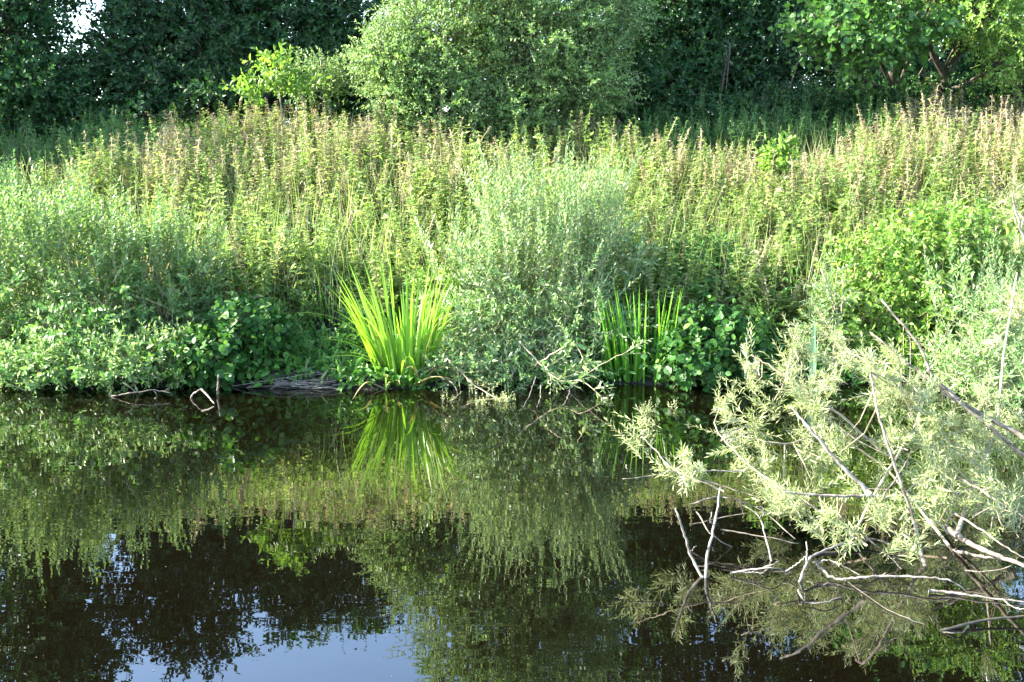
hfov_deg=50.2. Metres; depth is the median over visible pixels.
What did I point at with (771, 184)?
tall weed
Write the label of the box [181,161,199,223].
tall weed
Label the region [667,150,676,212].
tall weed
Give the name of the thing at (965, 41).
leaning tree
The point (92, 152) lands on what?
tall weed
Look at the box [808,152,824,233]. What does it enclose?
tall weed
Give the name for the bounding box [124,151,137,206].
tall weed
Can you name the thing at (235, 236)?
tall weed
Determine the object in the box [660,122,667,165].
tall weed
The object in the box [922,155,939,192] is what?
tall weed
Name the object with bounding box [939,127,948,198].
tall weed
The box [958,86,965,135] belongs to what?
tall weed
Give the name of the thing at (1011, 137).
tall weed
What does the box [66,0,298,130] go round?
tree
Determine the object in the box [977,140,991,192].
tall weed
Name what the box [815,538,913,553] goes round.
dead branch
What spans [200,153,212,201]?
tall weed
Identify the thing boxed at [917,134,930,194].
tall weed
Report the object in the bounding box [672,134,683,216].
tall weed
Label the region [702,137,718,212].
tall weed
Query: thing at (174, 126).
tall weed
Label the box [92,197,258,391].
willow shrub
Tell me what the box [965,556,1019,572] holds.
dead branch
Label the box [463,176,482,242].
tall weed
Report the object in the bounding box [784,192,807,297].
tall weed
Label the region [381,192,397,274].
tall weed
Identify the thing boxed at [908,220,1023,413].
upright willow
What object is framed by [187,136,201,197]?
tall weed
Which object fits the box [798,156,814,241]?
tall weed
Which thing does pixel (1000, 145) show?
tall weed
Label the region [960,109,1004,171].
tall weed
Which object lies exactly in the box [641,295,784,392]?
round leaved bush
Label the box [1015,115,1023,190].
tall weed
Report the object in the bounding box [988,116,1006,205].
tall weed
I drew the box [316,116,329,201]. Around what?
tall weed
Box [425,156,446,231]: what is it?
tall weed
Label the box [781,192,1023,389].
broad leaved bush
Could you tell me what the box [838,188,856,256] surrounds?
tall weed
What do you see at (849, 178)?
tall weed
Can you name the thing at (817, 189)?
tall weed
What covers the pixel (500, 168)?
tall weed
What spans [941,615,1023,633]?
sunken branch
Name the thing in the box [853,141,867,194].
tall weed
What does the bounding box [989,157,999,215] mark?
tall weed
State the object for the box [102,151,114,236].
tall weed
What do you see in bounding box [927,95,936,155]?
tall weed
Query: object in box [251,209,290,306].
tall weed
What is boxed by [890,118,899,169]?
tall weed
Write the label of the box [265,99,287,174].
tall weed
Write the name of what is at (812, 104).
dark bush
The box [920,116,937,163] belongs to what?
tall weed
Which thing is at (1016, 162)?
tall weed
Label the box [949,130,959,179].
tall weed
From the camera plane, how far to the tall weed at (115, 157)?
11.64 m
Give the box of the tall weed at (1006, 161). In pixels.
[1001,137,1010,204]
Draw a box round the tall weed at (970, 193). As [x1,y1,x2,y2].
[963,174,976,235]
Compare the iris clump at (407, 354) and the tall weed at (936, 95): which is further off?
the tall weed at (936, 95)
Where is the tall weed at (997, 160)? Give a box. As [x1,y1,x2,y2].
[992,129,1005,206]
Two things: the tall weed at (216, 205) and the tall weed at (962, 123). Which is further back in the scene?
the tall weed at (962, 123)
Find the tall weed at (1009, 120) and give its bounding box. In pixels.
[1002,105,1012,177]
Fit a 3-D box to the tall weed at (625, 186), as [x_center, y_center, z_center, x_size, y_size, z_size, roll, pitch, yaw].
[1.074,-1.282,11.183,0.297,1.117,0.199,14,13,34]
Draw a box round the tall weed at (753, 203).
[745,184,759,233]
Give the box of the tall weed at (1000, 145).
[992,116,1009,197]
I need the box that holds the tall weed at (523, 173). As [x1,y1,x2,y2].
[518,138,528,203]
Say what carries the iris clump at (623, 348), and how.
on the ground at (434, 382)
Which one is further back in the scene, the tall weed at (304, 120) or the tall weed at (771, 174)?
the tall weed at (304, 120)
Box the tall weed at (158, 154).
[149,133,165,211]
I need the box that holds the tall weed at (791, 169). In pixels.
[789,156,796,223]
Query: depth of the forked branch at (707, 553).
4.93 m
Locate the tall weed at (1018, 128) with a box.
[1013,116,1020,147]
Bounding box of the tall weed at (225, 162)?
[217,139,230,193]
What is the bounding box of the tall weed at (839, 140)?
[825,134,842,196]
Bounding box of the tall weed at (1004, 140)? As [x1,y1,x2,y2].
[1000,109,1010,185]
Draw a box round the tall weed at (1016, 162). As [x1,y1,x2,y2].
[1004,138,1022,203]
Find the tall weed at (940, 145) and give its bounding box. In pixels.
[930,134,947,198]
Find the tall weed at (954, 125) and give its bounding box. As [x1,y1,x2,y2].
[950,108,958,164]
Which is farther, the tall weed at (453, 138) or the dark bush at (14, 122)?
the dark bush at (14, 122)
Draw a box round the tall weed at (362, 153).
[355,130,364,177]
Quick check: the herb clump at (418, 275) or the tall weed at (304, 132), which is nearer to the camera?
the herb clump at (418, 275)
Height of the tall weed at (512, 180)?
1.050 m
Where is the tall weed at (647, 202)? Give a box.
[642,184,654,245]
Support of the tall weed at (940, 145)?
on the ground at (434, 382)
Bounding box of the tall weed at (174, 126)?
[169,111,185,184]
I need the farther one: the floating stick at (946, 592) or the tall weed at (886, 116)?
the tall weed at (886, 116)
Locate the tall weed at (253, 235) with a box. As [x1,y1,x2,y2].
[247,208,263,282]
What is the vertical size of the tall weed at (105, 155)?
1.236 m
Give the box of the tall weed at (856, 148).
[849,126,861,205]
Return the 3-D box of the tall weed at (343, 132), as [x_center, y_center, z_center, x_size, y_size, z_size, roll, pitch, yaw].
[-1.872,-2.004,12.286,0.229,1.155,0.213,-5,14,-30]
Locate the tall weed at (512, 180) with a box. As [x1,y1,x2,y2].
[504,161,515,223]
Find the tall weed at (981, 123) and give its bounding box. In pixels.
[972,109,984,178]
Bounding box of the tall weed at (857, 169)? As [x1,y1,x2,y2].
[852,148,862,202]
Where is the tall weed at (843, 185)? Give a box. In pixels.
[831,158,854,230]
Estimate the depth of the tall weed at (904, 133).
11.64 m
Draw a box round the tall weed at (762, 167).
[754,154,766,213]
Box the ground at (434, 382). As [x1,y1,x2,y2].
[0,128,1022,389]
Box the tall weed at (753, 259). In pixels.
[740,233,760,317]
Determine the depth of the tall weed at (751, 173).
11.52 m
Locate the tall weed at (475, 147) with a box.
[468,130,482,195]
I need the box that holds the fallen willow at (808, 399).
[604,164,1023,566]
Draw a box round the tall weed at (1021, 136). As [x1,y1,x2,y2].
[1016,111,1023,184]
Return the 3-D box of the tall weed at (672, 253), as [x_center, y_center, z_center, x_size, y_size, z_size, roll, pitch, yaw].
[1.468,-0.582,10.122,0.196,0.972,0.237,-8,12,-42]
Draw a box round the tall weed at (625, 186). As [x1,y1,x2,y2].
[615,165,633,215]
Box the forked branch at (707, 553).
[675,487,720,577]
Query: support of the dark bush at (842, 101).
on the ground at (434, 382)
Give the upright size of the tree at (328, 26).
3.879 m
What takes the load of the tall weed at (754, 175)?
on the ground at (434, 382)
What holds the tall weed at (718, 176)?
on the ground at (434, 382)
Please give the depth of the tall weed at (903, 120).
12.52 m
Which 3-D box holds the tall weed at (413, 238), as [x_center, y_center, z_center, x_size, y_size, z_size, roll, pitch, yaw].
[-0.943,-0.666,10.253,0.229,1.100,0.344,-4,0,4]
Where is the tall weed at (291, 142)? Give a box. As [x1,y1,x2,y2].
[278,118,298,198]
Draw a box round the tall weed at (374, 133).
[369,109,376,188]
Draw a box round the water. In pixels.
[0,383,1023,681]
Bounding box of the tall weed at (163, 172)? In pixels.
[160,153,169,216]
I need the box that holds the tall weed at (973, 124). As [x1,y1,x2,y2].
[965,113,975,175]
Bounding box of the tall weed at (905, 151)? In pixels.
[901,113,914,216]
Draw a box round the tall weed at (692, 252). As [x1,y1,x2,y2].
[686,229,698,279]
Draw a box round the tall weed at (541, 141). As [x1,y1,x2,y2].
[536,125,545,160]
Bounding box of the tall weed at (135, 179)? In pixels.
[130,142,141,218]
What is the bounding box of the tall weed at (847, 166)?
[841,149,854,198]
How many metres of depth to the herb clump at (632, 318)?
9.60 m
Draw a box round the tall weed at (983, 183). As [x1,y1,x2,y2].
[979,177,993,204]
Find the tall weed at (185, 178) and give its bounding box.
[178,152,189,210]
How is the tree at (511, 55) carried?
on the ground at (434, 382)
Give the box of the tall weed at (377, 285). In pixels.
[367,240,393,328]
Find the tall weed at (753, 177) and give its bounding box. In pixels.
[748,157,761,197]
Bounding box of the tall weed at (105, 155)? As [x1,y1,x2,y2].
[99,129,114,200]
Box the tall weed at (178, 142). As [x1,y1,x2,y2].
[174,128,193,210]
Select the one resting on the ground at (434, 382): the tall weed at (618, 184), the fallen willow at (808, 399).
the tall weed at (618, 184)
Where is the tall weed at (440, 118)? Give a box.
[438,94,446,143]
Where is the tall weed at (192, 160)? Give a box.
[186,141,197,186]
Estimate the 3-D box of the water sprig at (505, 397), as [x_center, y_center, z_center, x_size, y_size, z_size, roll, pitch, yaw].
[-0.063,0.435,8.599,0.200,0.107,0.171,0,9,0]
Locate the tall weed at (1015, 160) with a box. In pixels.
[1009,141,1022,213]
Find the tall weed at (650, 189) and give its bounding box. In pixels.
[634,167,660,235]
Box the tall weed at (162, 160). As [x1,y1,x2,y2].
[158,135,169,212]
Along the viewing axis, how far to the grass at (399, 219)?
10.98 m
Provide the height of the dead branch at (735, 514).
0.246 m
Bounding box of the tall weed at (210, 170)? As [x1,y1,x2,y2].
[204,154,215,200]
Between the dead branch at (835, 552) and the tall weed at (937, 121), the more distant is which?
the tall weed at (937, 121)
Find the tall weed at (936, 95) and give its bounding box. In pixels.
[927,83,938,154]
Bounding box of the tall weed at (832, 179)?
[826,157,838,210]
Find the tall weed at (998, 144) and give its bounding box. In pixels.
[995,126,1001,167]
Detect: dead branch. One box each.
[110,382,170,398]
[232,372,317,386]
[329,375,389,381]
[689,479,798,546]
[730,561,787,574]
[737,501,771,560]
[785,535,858,603]
[813,559,965,590]
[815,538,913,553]
[845,580,924,624]
[857,531,901,568]
[942,511,1023,566]
[950,507,1023,557]
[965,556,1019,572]
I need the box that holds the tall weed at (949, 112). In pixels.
[942,89,953,143]
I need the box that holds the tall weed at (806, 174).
[801,152,816,210]
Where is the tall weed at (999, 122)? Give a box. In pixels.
[992,96,1003,173]
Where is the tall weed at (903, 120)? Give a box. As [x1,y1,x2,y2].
[898,108,909,153]
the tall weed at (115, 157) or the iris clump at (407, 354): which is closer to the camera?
the iris clump at (407, 354)
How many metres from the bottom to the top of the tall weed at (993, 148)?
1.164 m
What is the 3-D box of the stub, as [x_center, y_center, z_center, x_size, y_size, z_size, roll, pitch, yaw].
[-2.389,0.364,8.863,0.027,0.197,0.078,-3,10,-21]
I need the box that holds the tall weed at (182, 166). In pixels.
[177,145,187,198]
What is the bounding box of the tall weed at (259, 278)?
[253,217,275,302]
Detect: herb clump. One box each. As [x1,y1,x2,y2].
[250,343,304,378]
[269,276,338,333]
[275,335,329,373]
[281,311,322,344]
[281,348,332,370]
[312,318,361,356]
[320,341,366,384]
[328,296,378,348]
[394,258,464,334]
[565,280,612,360]
[590,298,654,352]
[726,293,786,354]
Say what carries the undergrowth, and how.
on the ground at (434, 382)
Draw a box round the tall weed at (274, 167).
[270,140,278,228]
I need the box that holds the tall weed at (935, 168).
[924,145,942,201]
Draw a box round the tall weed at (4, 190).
[0,167,10,224]
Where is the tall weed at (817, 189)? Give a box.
[807,165,825,241]
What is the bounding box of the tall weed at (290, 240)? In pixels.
[265,222,304,296]
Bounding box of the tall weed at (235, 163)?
[230,143,242,212]
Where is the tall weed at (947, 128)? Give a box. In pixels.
[939,115,953,161]
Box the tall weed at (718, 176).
[707,140,727,220]
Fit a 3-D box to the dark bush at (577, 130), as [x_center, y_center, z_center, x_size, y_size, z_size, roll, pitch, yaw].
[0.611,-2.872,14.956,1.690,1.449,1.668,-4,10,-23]
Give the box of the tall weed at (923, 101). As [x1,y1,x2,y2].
[919,90,931,170]
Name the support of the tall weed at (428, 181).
on the ground at (434, 382)
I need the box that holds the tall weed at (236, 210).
[228,198,243,258]
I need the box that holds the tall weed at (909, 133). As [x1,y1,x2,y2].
[901,115,913,210]
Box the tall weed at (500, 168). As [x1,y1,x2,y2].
[495,154,503,184]
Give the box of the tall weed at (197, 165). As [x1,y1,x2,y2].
[194,139,203,199]
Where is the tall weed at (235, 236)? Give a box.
[230,215,241,305]
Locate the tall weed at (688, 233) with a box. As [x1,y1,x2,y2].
[681,228,693,288]
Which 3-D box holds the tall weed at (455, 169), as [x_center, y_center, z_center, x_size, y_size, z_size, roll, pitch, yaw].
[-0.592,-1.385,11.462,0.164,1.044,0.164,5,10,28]
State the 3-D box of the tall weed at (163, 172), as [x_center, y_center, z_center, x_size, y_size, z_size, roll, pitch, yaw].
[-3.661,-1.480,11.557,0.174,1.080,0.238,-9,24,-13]
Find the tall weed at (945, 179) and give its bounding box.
[936,152,953,210]
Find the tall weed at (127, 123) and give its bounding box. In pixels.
[121,121,132,196]
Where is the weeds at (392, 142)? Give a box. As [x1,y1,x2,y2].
[0,70,1023,345]
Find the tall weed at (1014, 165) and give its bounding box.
[1006,147,1019,196]
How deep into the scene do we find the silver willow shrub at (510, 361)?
9.47 m
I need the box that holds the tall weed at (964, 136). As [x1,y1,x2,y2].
[958,109,967,186]
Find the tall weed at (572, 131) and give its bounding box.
[563,110,578,187]
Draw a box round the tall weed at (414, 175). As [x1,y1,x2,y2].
[412,144,425,210]
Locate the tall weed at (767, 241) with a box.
[737,235,772,306]
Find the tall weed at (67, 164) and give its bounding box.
[57,144,77,190]
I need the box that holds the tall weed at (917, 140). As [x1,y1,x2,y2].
[912,133,920,200]
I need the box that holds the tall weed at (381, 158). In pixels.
[370,131,398,203]
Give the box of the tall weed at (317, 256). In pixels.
[306,219,328,313]
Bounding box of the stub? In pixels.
[216,374,218,394]
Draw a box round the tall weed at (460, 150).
[453,143,463,204]
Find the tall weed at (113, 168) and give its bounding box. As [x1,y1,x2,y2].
[100,155,120,215]
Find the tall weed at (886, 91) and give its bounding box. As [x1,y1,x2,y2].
[882,68,891,118]
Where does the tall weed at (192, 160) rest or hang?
on the ground at (434, 382)
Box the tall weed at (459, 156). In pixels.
[452,129,464,207]
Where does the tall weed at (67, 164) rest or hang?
on the ground at (434, 382)
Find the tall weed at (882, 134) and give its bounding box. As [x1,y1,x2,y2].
[876,115,887,172]
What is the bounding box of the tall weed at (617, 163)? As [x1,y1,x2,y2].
[614,143,621,190]
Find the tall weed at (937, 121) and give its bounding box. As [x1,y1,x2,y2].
[931,96,942,167]
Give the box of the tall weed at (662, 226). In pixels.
[648,207,672,257]
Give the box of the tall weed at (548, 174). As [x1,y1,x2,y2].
[544,154,557,222]
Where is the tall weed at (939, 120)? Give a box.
[934,97,944,163]
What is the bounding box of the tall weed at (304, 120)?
[297,101,306,193]
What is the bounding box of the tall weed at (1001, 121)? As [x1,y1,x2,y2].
[992,101,1006,155]
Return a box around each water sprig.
[440,388,460,402]
[474,392,488,404]
[492,389,515,402]
[639,396,658,414]
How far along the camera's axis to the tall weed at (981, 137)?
12.36 m
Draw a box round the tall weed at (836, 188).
[830,172,845,265]
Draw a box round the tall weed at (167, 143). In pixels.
[163,126,169,163]
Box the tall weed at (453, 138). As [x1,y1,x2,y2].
[448,128,464,196]
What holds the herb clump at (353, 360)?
on the ground at (434, 382)
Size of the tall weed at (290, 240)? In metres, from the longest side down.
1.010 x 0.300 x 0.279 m
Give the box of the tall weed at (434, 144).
[424,140,435,213]
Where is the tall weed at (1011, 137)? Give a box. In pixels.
[1005,110,1014,184]
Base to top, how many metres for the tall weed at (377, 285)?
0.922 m
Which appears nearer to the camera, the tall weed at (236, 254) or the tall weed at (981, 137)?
the tall weed at (236, 254)
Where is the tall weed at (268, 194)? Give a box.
[256,135,274,220]
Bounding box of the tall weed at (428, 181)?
[423,151,433,225]
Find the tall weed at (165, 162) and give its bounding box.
[160,152,169,241]
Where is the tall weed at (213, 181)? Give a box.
[210,174,232,245]
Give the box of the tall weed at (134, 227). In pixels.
[120,197,164,280]
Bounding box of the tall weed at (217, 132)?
[211,114,226,185]
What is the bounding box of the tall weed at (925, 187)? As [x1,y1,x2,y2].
[911,169,934,208]
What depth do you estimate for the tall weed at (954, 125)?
12.42 m
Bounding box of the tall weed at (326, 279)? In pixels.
[318,196,340,316]
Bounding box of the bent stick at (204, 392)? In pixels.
[190,388,214,403]
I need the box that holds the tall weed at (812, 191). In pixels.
[808,164,822,241]
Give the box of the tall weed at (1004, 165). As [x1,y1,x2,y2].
[993,138,1012,208]
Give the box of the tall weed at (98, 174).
[92,144,106,199]
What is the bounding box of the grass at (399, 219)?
[0,102,1023,336]
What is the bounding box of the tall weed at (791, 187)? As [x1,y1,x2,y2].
[787,172,799,228]
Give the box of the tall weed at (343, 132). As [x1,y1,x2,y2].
[337,111,348,177]
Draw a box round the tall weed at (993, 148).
[989,126,996,195]
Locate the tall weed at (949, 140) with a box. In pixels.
[946,118,954,158]
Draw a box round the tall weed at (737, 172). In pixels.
[730,160,742,214]
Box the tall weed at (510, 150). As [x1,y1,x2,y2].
[507,136,513,178]
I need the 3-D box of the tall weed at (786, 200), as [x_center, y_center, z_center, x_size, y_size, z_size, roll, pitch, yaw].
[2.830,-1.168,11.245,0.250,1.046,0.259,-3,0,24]
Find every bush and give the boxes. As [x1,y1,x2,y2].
[0,104,78,145]
[8,94,128,146]
[84,88,203,143]
[148,58,290,137]
[155,291,305,390]
[275,84,387,133]
[277,46,365,118]
[514,114,619,148]
[579,84,703,151]
[629,43,772,139]
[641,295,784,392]
[653,225,758,316]
[727,62,843,139]
[780,249,866,377]
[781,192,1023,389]
[795,66,933,137]
[877,44,1017,126]
[959,51,1023,117]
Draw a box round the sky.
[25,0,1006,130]
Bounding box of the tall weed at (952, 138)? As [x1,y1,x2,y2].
[950,118,959,176]
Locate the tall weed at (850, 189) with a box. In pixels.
[845,173,855,220]
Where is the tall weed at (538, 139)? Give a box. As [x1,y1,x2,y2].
[533,128,547,180]
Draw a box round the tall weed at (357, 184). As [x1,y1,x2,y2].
[349,150,371,219]
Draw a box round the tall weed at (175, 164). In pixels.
[172,157,188,241]
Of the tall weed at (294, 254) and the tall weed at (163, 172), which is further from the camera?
the tall weed at (163, 172)
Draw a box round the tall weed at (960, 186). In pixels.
[957,172,962,208]
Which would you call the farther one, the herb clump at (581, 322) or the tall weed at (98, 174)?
the tall weed at (98, 174)
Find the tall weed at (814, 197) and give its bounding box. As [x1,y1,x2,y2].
[802,184,817,239]
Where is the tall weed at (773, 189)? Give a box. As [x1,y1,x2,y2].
[765,174,777,211]
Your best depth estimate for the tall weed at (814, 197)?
10.93 m
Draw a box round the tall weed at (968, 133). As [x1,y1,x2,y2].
[965,116,974,161]
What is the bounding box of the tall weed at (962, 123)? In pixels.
[958,107,967,143]
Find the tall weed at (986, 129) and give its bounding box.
[983,109,991,170]
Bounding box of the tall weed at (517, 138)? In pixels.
[513,116,520,162]
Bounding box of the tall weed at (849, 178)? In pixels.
[841,153,853,233]
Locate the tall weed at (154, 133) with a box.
[149,119,165,178]
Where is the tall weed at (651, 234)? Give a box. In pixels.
[648,222,657,258]
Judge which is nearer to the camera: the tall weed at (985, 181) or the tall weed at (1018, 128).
the tall weed at (985, 181)
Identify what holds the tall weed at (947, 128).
on the ground at (434, 382)
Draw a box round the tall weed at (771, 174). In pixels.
[765,149,777,201]
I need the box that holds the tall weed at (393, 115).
[391,94,396,145]
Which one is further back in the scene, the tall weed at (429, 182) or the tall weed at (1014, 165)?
the tall weed at (1014, 165)
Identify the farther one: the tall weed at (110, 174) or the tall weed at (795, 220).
the tall weed at (110, 174)
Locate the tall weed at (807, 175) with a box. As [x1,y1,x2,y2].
[803,154,811,237]
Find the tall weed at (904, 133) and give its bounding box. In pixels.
[891,124,908,211]
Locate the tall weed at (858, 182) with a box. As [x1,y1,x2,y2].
[839,170,862,261]
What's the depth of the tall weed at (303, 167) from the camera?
11.96 m
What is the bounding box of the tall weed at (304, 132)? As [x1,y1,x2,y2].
[299,114,311,171]
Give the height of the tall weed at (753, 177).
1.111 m
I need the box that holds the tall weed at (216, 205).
[203,174,227,269]
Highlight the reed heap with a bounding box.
[241,366,387,389]
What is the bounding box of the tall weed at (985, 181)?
[977,157,993,205]
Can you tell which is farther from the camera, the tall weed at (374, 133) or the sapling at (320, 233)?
the tall weed at (374, 133)
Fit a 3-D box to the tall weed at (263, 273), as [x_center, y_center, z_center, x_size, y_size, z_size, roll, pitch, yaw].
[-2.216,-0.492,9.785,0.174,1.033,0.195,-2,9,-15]
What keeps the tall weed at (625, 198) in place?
on the ground at (434, 382)
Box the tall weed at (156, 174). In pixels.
[152,157,166,218]
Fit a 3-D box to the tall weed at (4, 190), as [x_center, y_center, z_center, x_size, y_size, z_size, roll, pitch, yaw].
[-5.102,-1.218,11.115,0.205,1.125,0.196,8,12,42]
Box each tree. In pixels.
[0,0,146,144]
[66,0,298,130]
[181,0,397,128]
[333,0,669,157]
[348,0,578,117]
[559,0,767,123]
[682,0,854,127]
[767,0,974,98]
[787,0,1023,111]
[892,0,1023,106]
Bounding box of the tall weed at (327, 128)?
[320,101,333,169]
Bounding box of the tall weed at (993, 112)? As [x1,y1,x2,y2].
[987,94,997,173]
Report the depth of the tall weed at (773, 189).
11.38 m
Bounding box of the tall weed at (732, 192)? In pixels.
[726,177,738,237]
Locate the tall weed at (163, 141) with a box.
[161,124,168,165]
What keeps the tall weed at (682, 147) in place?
on the ground at (434, 382)
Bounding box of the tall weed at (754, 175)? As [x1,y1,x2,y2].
[748,153,757,209]
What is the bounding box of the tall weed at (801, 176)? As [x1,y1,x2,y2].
[795,155,803,210]
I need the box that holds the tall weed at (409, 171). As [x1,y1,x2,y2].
[404,151,415,251]
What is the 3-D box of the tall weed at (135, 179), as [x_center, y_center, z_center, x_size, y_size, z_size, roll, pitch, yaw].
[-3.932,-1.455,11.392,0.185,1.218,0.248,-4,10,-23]
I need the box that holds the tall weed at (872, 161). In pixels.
[866,142,883,220]
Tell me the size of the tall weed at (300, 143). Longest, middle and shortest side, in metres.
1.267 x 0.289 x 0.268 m
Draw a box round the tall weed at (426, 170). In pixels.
[414,134,433,235]
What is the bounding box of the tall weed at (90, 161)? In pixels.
[81,130,101,202]
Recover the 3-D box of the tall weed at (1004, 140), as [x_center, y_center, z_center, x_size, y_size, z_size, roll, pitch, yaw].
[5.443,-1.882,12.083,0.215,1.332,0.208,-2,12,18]
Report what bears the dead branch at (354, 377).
on the ground at (434, 382)
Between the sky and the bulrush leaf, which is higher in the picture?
the sky
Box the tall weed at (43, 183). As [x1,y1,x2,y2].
[39,158,47,190]
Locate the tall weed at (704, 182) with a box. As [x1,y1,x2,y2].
[698,162,708,212]
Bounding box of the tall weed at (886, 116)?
[884,103,894,158]
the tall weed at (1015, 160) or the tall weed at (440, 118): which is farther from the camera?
the tall weed at (440, 118)
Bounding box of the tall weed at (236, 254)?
[225,231,252,304]
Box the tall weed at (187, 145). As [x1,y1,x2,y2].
[184,124,190,180]
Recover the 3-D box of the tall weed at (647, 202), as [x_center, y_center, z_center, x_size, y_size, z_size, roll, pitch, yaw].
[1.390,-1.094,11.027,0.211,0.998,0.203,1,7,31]
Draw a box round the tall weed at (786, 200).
[779,177,795,247]
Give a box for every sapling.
[218,38,331,167]
[280,218,348,277]
[754,125,800,201]
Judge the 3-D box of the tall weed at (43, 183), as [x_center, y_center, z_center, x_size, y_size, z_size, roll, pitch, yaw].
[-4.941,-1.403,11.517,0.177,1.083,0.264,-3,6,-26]
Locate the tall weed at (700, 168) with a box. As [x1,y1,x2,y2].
[693,128,704,213]
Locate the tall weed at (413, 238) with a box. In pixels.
[400,214,419,295]
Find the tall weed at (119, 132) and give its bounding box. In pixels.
[111,115,132,193]
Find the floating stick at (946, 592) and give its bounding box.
[928,589,1023,609]
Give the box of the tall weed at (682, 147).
[657,127,690,196]
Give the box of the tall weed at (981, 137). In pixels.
[974,116,984,182]
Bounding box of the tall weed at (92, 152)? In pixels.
[86,137,95,204]
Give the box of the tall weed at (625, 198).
[617,160,635,223]
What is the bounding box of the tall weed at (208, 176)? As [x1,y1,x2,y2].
[203,152,216,208]
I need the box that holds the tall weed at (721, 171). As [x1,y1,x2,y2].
[717,149,726,196]
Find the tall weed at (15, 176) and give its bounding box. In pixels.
[11,160,21,205]
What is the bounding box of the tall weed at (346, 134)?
[333,113,349,177]
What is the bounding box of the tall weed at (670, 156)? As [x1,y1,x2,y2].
[664,140,674,203]
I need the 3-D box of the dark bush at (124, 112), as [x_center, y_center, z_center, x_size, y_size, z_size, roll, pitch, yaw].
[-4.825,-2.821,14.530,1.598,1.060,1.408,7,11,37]
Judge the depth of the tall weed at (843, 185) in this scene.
11.15 m
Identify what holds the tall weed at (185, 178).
on the ground at (434, 382)
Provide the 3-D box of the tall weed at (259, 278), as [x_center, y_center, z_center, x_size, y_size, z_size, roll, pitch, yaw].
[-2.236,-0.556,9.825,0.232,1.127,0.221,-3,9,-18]
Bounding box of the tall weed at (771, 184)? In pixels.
[764,153,776,223]
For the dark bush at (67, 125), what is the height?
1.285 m
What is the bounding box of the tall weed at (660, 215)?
[649,185,669,259]
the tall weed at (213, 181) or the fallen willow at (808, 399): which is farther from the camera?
the tall weed at (213, 181)
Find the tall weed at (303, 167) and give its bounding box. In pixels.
[295,135,310,207]
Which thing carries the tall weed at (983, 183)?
on the ground at (434, 382)
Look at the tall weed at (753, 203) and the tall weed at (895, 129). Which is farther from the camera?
the tall weed at (895, 129)
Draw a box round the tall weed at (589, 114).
[576,105,592,172]
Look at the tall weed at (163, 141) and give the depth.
12.16 m
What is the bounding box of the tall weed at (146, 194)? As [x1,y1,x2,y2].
[138,168,150,222]
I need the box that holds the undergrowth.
[0,95,1023,391]
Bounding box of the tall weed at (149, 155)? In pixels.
[144,133,158,197]
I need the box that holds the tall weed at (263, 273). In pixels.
[255,228,271,302]
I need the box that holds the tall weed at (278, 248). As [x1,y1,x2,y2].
[269,223,288,301]
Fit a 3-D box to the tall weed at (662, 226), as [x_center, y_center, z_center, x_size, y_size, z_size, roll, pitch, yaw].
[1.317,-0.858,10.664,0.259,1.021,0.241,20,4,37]
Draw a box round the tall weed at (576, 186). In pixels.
[573,163,580,238]
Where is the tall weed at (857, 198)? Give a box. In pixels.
[853,182,864,223]
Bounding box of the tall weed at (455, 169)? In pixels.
[452,159,458,204]
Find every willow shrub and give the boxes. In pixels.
[0,149,109,394]
[3,170,193,394]
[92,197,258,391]
[404,129,667,406]
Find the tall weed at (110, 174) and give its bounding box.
[105,150,114,219]
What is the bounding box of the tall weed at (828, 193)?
[821,161,835,240]
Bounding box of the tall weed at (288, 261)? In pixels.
[280,222,298,315]
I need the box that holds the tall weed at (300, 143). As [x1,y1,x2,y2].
[297,126,319,229]
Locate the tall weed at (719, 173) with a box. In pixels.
[716,156,725,221]
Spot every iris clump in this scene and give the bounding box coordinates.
[315,255,476,396]
[591,282,683,384]
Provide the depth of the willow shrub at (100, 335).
9.26 m
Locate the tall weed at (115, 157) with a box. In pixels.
[107,137,121,211]
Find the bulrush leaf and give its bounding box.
[809,320,817,388]
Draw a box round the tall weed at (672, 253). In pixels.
[661,226,678,286]
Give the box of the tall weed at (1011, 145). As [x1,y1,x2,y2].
[1007,119,1019,176]
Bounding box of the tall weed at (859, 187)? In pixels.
[836,156,870,250]
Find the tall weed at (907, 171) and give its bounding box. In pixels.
[896,158,913,223]
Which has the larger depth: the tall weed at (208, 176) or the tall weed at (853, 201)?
the tall weed at (208, 176)
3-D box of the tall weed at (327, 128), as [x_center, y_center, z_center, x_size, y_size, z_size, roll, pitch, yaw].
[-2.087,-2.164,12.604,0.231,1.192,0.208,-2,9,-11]
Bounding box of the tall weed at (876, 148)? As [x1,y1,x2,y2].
[872,133,881,175]
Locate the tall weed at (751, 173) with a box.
[741,147,755,211]
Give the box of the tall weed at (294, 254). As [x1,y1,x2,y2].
[285,229,306,320]
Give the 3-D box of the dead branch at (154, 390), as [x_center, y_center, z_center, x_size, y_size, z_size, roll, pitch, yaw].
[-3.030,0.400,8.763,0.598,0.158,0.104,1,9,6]
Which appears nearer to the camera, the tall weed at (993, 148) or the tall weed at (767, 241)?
the tall weed at (767, 241)
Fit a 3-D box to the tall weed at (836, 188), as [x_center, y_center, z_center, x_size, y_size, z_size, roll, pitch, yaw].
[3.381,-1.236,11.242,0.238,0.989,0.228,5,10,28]
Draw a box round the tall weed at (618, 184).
[611,165,620,216]
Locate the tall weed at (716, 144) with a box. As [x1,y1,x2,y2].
[715,143,738,198]
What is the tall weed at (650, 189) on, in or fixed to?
on the ground at (434, 382)
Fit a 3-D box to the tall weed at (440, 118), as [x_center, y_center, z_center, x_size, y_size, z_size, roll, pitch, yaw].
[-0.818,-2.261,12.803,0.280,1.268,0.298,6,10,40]
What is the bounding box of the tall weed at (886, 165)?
[877,141,892,207]

